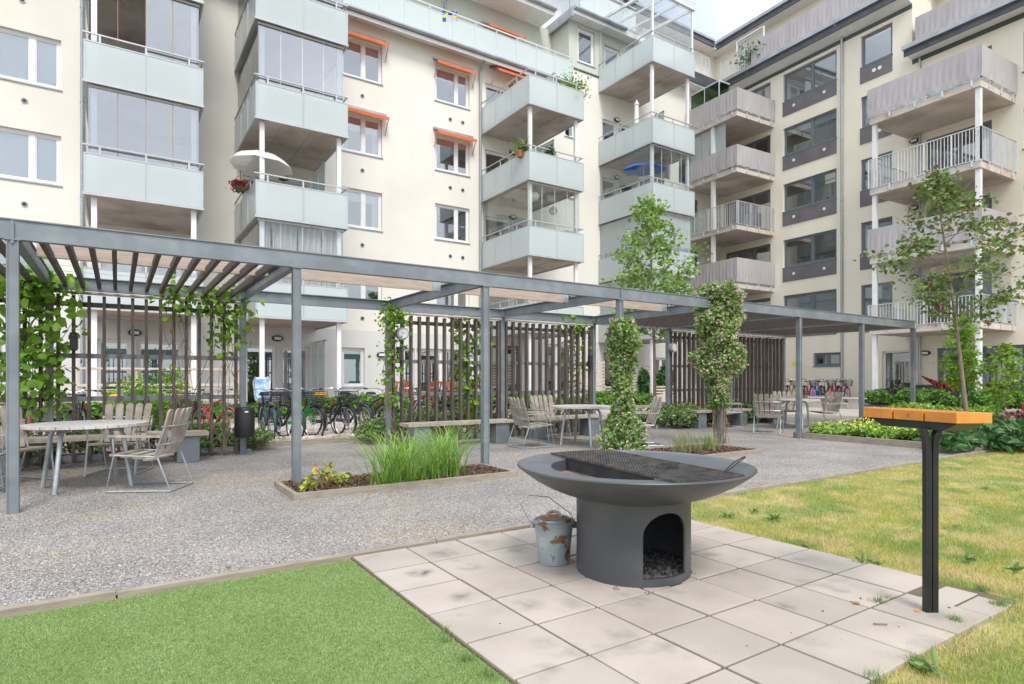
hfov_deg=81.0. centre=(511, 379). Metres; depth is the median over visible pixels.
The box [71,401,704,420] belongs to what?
back yard
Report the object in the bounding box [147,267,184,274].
window
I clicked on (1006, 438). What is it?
hellebore
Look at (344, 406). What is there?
bicycle
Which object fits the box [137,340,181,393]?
window
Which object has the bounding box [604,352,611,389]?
window
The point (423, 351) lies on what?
window
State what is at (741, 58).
potted plant
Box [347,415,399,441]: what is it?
shrub
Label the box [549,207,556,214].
paper lantern
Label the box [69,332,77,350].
trellis lamp
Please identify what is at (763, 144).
window
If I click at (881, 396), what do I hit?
geranium bed
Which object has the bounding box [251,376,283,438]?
bicycle
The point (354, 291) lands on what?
window
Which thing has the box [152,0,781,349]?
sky
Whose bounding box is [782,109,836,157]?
window
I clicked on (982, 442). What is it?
hellebore
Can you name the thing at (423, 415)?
shrub
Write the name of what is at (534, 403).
armchair
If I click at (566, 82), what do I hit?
potted plant
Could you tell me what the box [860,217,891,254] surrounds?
window
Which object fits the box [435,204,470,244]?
window
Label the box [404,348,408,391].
window
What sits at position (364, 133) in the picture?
window
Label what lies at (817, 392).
bicycle
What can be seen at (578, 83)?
potted plant
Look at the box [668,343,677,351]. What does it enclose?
round lamp
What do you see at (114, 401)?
bicycle
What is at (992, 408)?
green cover
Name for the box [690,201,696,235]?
window
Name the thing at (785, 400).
round table
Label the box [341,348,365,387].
window
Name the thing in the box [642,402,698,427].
shrub
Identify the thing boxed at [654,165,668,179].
window
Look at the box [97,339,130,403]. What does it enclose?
window
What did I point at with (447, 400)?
bicycle
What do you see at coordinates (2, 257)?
window
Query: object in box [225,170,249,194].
hanging basket
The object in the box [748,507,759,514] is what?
weed
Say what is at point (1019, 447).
hellebore
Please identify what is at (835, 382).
bicycle
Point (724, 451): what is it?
planting bed
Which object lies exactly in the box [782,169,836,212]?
window
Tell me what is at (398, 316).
vine
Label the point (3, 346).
window
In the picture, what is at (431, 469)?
grass clump
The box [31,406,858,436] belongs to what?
path
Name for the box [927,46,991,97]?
window
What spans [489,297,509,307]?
window
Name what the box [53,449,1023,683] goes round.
lawn
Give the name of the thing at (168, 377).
shrub
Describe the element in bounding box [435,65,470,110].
window
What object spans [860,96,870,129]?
window
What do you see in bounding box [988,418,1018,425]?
hellebore
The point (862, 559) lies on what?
weed
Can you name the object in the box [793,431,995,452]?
planting bed
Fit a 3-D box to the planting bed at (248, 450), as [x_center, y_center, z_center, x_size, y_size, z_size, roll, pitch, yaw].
[-7.361,1.217,8.834,6.400,0.106,1.050,0,0,-33]
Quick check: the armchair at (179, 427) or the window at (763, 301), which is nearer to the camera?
the armchair at (179, 427)
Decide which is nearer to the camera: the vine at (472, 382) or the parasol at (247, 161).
the vine at (472, 382)
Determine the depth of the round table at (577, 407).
11.16 m
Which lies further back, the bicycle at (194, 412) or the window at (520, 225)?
the window at (520, 225)
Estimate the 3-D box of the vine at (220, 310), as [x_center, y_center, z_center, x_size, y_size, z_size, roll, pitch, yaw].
[-4.585,-0.242,9.675,1.144,2.909,0.882,0,0,-33]
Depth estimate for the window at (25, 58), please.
17.87 m
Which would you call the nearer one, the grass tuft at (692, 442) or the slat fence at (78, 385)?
the grass tuft at (692, 442)
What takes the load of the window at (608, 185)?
in the apartment building at (388, 130)
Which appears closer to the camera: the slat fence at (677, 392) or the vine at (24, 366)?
the vine at (24, 366)
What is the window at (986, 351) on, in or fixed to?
in the apartment building at (831, 132)
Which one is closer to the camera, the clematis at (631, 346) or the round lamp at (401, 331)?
the clematis at (631, 346)
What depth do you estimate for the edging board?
3.84 m
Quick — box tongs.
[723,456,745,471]
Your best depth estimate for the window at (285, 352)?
22.02 m
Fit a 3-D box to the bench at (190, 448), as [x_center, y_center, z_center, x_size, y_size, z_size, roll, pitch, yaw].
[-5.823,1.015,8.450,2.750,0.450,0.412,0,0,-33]
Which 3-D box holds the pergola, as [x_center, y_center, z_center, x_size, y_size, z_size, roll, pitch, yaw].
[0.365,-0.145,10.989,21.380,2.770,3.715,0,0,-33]
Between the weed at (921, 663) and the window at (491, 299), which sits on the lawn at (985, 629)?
the weed at (921, 663)
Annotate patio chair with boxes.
[384,381,399,394]
[404,381,416,399]
[421,381,441,399]
[446,381,457,398]
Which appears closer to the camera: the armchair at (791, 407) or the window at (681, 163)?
the armchair at (791, 407)
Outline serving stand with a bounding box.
[864,407,991,612]
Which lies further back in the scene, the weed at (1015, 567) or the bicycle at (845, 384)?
the bicycle at (845, 384)
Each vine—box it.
[0,258,91,466]
[0,288,75,466]
[149,275,226,457]
[188,276,264,454]
[368,296,414,442]
[448,308,495,432]
[555,314,598,426]
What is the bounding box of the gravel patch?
[779,414,858,423]
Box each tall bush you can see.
[931,314,995,407]
[974,343,1023,412]
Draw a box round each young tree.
[601,191,712,404]
[853,165,1023,410]
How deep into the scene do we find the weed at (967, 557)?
4.04 m
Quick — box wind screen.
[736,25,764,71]
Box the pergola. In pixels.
[0,217,915,513]
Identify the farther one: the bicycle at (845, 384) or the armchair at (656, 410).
the bicycle at (845, 384)
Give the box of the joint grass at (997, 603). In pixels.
[432,582,1017,683]
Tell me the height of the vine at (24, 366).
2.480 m
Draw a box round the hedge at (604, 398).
[0,388,652,425]
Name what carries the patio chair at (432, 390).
on the back yard at (636, 404)
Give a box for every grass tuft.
[666,431,695,452]
[682,431,717,450]
[698,429,726,450]
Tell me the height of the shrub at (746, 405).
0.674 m
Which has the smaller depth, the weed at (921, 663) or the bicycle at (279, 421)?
the weed at (921, 663)
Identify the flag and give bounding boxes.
[442,9,457,21]
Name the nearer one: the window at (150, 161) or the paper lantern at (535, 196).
the window at (150, 161)
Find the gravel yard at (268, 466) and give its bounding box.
[0,414,963,605]
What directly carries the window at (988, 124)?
in the apartment building at (831, 132)
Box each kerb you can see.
[0,405,650,431]
[249,434,406,447]
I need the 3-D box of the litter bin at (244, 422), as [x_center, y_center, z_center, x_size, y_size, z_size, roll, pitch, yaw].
[-4.350,0.700,9.768,0.300,0.480,0.316,0,0,-33]
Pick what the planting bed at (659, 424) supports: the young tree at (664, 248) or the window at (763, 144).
the young tree at (664, 248)
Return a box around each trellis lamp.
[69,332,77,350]
[396,347,402,360]
[588,355,592,366]
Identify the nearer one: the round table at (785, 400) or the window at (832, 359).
the round table at (785, 400)
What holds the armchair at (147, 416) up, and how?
on the gravel yard at (268, 466)
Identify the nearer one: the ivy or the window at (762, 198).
the ivy
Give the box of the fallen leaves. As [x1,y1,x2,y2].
[113,494,920,610]
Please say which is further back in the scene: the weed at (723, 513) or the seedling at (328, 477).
the seedling at (328, 477)
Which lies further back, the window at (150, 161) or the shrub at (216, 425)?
the window at (150, 161)
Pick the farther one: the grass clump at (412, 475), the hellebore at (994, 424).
the hellebore at (994, 424)
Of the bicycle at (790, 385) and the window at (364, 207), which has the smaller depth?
the window at (364, 207)
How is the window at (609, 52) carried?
in the apartment building at (388, 130)
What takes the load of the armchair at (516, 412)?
on the gravel yard at (268, 466)
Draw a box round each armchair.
[0,406,54,486]
[0,433,5,488]
[84,403,152,476]
[105,407,193,492]
[507,397,554,448]
[529,395,571,441]
[627,396,663,445]
[716,403,743,428]
[753,394,783,433]
[773,391,795,424]
[806,392,843,425]
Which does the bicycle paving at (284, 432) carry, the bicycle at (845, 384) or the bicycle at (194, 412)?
the bicycle at (194, 412)
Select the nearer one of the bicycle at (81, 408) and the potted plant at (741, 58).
the bicycle at (81, 408)
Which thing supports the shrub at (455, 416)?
on the planting bed at (509, 435)
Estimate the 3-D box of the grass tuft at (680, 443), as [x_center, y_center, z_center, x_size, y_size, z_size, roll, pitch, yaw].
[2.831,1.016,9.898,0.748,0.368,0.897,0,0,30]
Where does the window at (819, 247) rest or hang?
in the apartment building at (831, 132)
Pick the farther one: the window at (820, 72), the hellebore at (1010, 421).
the window at (820, 72)
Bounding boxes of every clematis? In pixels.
[594,316,649,449]
[687,279,748,443]
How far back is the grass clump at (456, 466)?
7.44 m
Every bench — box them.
[0,430,208,474]
[399,418,513,447]
[523,414,604,438]
[684,408,751,428]
[807,396,868,408]
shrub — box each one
[20,432,65,457]
[54,416,127,455]
[102,373,155,406]
[106,384,175,446]
[123,409,171,448]
[148,364,194,410]
[165,419,233,452]
[194,416,238,446]
[227,426,280,448]
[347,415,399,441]
[373,406,424,436]
[415,398,449,434]
[431,407,472,434]
[457,404,480,431]
[479,409,520,429]
[509,404,530,429]
[548,408,568,427]
[636,405,648,420]
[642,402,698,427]
[671,400,706,426]
[697,405,727,421]
[730,399,761,420]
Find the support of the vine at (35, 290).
attached to the pergola
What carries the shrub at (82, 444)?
on the planting bed at (248, 450)
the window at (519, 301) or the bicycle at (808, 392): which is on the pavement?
the bicycle at (808, 392)
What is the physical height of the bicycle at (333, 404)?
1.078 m
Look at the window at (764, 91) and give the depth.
33.22 m
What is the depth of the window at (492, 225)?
27.80 m
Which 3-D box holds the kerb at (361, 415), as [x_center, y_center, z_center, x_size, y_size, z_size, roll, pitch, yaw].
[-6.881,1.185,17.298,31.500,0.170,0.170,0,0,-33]
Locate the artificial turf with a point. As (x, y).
(262, 631)
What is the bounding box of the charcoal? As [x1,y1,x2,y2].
[643,547,682,577]
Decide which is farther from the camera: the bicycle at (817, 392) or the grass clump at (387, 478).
the bicycle at (817, 392)
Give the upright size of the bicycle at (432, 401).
1.079 m
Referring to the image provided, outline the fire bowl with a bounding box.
[517,449,757,589]
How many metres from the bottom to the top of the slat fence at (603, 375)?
2.020 m
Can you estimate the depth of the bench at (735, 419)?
15.54 m
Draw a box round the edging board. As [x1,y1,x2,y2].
[0,449,1005,617]
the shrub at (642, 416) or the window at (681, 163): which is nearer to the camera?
the shrub at (642, 416)
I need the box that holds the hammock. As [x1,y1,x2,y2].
[916,366,974,389]
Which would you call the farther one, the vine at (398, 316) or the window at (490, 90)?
the window at (490, 90)
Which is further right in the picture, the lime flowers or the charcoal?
the lime flowers
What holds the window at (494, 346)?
in the apartment building at (388, 130)
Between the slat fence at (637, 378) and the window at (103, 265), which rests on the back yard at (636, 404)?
the slat fence at (637, 378)
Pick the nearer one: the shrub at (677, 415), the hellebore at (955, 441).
the hellebore at (955, 441)
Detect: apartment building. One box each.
[0,0,718,412]
[689,0,1023,411]
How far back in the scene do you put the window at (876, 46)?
28.20 m
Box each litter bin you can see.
[235,407,254,437]
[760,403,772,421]
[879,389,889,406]
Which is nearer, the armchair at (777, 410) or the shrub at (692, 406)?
the armchair at (777, 410)
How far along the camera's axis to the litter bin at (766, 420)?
16.82 m
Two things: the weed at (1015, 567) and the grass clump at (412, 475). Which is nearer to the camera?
the weed at (1015, 567)
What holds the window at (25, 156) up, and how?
in the apartment building at (388, 130)
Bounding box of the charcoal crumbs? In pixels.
[650,462,678,467]
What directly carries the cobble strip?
on the bicycle paving at (284, 432)
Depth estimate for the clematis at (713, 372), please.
10.90 m
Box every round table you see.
[20,420,148,494]
[551,404,609,446]
[769,398,819,429]
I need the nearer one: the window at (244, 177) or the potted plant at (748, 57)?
the window at (244, 177)
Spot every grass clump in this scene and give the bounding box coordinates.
[214,429,476,481]
[292,426,466,484]
[304,425,458,473]
[318,424,542,479]
[371,423,488,470]
[373,423,555,476]
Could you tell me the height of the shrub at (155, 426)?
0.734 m
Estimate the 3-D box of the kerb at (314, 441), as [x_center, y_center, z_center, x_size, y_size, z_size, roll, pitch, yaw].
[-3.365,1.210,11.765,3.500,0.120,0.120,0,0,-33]
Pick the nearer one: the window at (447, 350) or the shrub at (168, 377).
the shrub at (168, 377)
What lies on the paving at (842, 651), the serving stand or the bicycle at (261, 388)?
the serving stand
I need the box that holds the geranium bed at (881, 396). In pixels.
[858,387,1023,408]
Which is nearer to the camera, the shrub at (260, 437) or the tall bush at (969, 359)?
the shrub at (260, 437)
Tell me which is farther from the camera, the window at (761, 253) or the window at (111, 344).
the window at (761, 253)
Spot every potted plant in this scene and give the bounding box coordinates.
[505,135,527,158]
[519,145,528,156]
[542,144,557,155]
[551,74,577,88]
[555,65,591,99]
[729,41,750,68]
[742,46,756,63]
[746,40,765,57]
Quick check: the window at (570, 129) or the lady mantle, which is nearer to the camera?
the lady mantle
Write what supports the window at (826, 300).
in the apartment building at (831, 132)
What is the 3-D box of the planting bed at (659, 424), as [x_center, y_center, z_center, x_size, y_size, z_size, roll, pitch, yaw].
[3.980,1.213,16.886,3.200,0.114,1.950,0,0,-33]
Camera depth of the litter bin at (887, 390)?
26.16 m
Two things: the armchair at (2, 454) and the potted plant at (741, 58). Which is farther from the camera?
the potted plant at (741, 58)
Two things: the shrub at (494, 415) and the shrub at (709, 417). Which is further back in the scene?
the shrub at (709, 417)
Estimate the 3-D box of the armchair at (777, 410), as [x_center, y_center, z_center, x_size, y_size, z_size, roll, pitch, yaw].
[5.923,0.781,13.863,0.615,0.906,0.712,0,0,30]
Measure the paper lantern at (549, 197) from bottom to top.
0.380 m
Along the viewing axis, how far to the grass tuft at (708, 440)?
10.11 m
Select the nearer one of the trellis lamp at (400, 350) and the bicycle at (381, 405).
the trellis lamp at (400, 350)
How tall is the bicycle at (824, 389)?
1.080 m
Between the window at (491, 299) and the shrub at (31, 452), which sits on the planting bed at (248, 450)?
the shrub at (31, 452)
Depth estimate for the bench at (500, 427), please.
11.19 m
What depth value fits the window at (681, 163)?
35.08 m
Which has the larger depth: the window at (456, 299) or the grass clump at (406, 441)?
the window at (456, 299)
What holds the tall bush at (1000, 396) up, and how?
on the planting bed at (911, 443)
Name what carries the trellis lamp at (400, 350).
attached to the pergola
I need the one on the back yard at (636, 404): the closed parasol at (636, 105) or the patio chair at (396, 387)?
the patio chair at (396, 387)
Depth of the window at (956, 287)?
25.57 m
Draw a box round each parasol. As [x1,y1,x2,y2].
[228,150,292,177]
[621,162,665,184]
[634,100,638,124]
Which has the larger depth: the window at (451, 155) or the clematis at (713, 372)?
the window at (451, 155)
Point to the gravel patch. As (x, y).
(828, 418)
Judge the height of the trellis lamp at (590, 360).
0.260 m
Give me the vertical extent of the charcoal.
0.033 m
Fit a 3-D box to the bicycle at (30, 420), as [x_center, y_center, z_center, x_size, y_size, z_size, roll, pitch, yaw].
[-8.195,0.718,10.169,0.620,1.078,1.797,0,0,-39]
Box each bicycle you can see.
[27,390,37,436]
[60,390,96,452]
[98,389,138,449]
[163,389,196,420]
[192,388,233,426]
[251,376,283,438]
[259,388,308,436]
[275,388,327,436]
[301,387,357,434]
[329,387,372,433]
[358,387,384,421]
[375,388,433,434]
[413,387,456,433]
[431,388,480,432]
[478,387,516,430]
[786,379,795,394]
[802,379,816,398]
[809,379,823,396]
[819,379,832,400]
[826,379,840,395]
[836,379,852,401]
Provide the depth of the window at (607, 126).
30.61 m
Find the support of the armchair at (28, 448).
on the gravel yard at (268, 466)
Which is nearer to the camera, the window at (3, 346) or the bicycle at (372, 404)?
the bicycle at (372, 404)
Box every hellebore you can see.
[912,431,995,449]
[914,428,985,452]
[959,429,997,449]
[976,428,1007,451]
[977,424,1023,454]
[978,419,1014,451]
[983,419,1023,439]
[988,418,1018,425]
[993,416,1022,421]
[996,423,1023,450]
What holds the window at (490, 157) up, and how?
in the apartment building at (388, 130)
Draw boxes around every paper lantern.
[532,192,538,200]
[546,193,553,201]
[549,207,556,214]
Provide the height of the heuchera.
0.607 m
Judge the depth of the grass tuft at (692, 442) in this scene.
10.01 m
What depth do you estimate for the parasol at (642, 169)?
29.09 m
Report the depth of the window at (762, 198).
34.60 m
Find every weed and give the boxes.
[719,510,734,516]
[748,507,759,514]
[763,511,783,521]
[852,552,869,563]
[866,558,884,564]
[907,645,947,677]
[960,551,975,562]
[1003,561,1023,573]
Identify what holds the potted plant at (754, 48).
on the apartment building at (831, 132)
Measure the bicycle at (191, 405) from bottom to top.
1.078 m
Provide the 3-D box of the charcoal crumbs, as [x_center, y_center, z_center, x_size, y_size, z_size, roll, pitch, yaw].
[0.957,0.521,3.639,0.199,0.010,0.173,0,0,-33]
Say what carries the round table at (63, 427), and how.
on the gravel yard at (268, 466)
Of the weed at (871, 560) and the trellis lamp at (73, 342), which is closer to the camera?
the weed at (871, 560)
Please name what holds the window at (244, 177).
in the apartment building at (388, 130)
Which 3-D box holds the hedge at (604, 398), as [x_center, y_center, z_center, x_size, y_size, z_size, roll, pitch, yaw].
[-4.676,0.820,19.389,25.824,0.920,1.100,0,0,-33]
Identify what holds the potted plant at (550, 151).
on the apartment building at (388, 130)
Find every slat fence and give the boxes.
[2,367,238,406]
[580,361,604,393]
[632,366,649,392]
[656,385,695,403]
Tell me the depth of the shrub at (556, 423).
13.90 m
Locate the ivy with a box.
[636,364,664,394]
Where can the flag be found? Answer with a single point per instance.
(444, 16)
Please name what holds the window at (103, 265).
in the apartment building at (388, 130)
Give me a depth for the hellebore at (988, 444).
10.19 m
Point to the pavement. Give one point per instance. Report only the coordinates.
(844, 404)
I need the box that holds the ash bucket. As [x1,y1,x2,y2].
[520,495,575,566]
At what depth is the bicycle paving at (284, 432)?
13.88 m
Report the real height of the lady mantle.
0.371 m
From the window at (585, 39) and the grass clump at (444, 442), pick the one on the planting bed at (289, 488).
the grass clump at (444, 442)
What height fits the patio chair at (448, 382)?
1.035 m
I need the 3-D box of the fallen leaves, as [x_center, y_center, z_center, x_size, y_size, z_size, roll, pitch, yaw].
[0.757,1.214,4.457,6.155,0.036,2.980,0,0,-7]
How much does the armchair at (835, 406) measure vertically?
0.906 m
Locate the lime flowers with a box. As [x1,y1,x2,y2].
[815,417,942,431]
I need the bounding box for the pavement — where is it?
[691,397,879,407]
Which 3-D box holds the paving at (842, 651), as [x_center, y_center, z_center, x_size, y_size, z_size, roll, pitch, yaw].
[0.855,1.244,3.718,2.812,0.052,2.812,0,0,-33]
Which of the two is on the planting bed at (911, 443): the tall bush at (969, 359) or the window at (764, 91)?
the tall bush at (969, 359)
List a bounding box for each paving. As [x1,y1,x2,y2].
[62,424,600,453]
[353,520,1011,683]
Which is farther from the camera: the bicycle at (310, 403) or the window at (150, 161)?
the window at (150, 161)
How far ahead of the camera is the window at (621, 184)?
31.65 m
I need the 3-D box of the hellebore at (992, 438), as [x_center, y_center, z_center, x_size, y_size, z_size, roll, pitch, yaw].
[8.136,1.066,10.468,0.854,0.424,0.926,0,0,27]
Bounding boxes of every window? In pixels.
[0,27,61,91]
[0,127,61,186]
[0,242,60,273]
[1,340,4,383]
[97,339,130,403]
[101,152,144,161]
[101,263,144,271]
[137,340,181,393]
[147,159,184,168]
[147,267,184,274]
[243,176,277,194]
[246,345,275,403]
[280,347,308,400]
[341,38,382,85]
[341,113,382,158]
[341,188,382,231]
[341,284,380,299]
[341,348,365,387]
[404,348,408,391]
[416,349,441,400]
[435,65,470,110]
[435,135,470,177]
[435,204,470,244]
[435,283,467,305]
[446,349,465,390]
[485,84,505,104]
[485,150,509,172]
[485,216,509,240]
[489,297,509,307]
[493,345,517,390]
[514,221,526,229]
[514,299,526,304]
[544,344,569,397]
[564,127,572,138]
[577,28,595,67]
[602,120,615,140]
[602,178,615,199]
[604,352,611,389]
[605,46,618,64]
[619,182,632,193]
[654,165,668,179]
[656,358,664,374]
[679,157,689,183]
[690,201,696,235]
[726,83,769,120]
[726,136,769,174]
[726,190,769,229]
[726,244,769,286]
[744,298,769,339]
[782,50,836,103]
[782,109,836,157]
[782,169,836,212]
[782,229,836,268]
[785,289,836,311]
[812,352,839,366]
[860,23,892,68]
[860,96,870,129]
[860,151,891,191]
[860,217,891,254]
[862,282,891,315]
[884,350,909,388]
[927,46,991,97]
[927,120,991,173]
[927,195,991,246]
[927,270,991,324]
[938,345,1023,393]
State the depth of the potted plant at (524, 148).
23.45 m
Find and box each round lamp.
[395,327,408,339]
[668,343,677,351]
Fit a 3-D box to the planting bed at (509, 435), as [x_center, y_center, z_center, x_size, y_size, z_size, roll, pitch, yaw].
[-0.453,1.217,13.344,5.300,0.106,1.000,0,0,-33]
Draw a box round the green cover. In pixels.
[886,400,1007,416]
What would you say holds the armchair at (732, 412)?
on the gravel yard at (268, 466)
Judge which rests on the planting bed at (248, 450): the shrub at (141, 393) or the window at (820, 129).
the shrub at (141, 393)
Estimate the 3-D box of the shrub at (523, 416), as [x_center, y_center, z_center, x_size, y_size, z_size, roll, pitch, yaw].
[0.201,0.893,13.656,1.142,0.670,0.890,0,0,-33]
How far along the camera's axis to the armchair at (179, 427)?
6.70 m
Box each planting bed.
[20,446,251,466]
[274,463,517,500]
[378,426,569,442]
[599,418,710,427]
[641,443,763,457]
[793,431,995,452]
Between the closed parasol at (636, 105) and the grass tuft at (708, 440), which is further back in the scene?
the closed parasol at (636, 105)
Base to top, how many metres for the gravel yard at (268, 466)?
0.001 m
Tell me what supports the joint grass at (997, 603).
on the paving at (842, 651)
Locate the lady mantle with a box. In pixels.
[807,421,930,440]
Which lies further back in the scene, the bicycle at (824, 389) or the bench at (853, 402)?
the bicycle at (824, 389)
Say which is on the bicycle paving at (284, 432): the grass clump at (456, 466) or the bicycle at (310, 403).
the bicycle at (310, 403)
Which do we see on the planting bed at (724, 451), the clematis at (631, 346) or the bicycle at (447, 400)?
the clematis at (631, 346)
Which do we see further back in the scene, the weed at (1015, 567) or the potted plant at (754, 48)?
the potted plant at (754, 48)
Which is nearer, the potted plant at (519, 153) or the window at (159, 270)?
the window at (159, 270)
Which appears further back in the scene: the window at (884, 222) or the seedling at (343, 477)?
the window at (884, 222)
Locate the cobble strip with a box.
[272,431,406,440]
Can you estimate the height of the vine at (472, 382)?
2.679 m
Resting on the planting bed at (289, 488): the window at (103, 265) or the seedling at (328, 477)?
the seedling at (328, 477)
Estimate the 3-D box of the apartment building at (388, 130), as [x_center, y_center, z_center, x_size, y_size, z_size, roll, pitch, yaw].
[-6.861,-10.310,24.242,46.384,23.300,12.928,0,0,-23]
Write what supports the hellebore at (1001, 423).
in the planting bed at (911, 443)
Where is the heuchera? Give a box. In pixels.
[852,406,1023,428]
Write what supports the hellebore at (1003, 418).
in the planting bed at (911, 443)
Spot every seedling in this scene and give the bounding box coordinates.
[299,477,317,490]
[304,461,339,486]
[334,472,360,485]
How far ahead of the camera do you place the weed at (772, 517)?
5.21 m
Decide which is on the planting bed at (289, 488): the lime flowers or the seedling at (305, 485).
the seedling at (305, 485)
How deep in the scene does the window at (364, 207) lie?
23.82 m
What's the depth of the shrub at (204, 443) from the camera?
9.83 m
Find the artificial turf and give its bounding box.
[0,560,509,683]
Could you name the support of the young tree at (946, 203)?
on the planting bed at (911, 443)
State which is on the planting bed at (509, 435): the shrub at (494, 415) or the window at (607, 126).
the shrub at (494, 415)
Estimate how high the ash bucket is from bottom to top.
0.448 m
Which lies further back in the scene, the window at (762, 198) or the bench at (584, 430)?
the window at (762, 198)
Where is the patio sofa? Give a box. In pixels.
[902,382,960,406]
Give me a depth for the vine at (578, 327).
13.91 m
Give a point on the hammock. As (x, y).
(938, 384)
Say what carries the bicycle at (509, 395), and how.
on the bicycle paving at (284, 432)
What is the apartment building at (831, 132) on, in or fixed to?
on the ground
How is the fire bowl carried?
on the paving at (842, 651)
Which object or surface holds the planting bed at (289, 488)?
on the gravel yard at (268, 466)
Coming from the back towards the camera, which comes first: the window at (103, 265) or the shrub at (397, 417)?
the window at (103, 265)
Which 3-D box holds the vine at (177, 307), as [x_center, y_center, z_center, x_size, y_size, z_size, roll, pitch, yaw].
[-5.077,-0.208,9.342,1.017,2.842,0.780,0,0,-4]

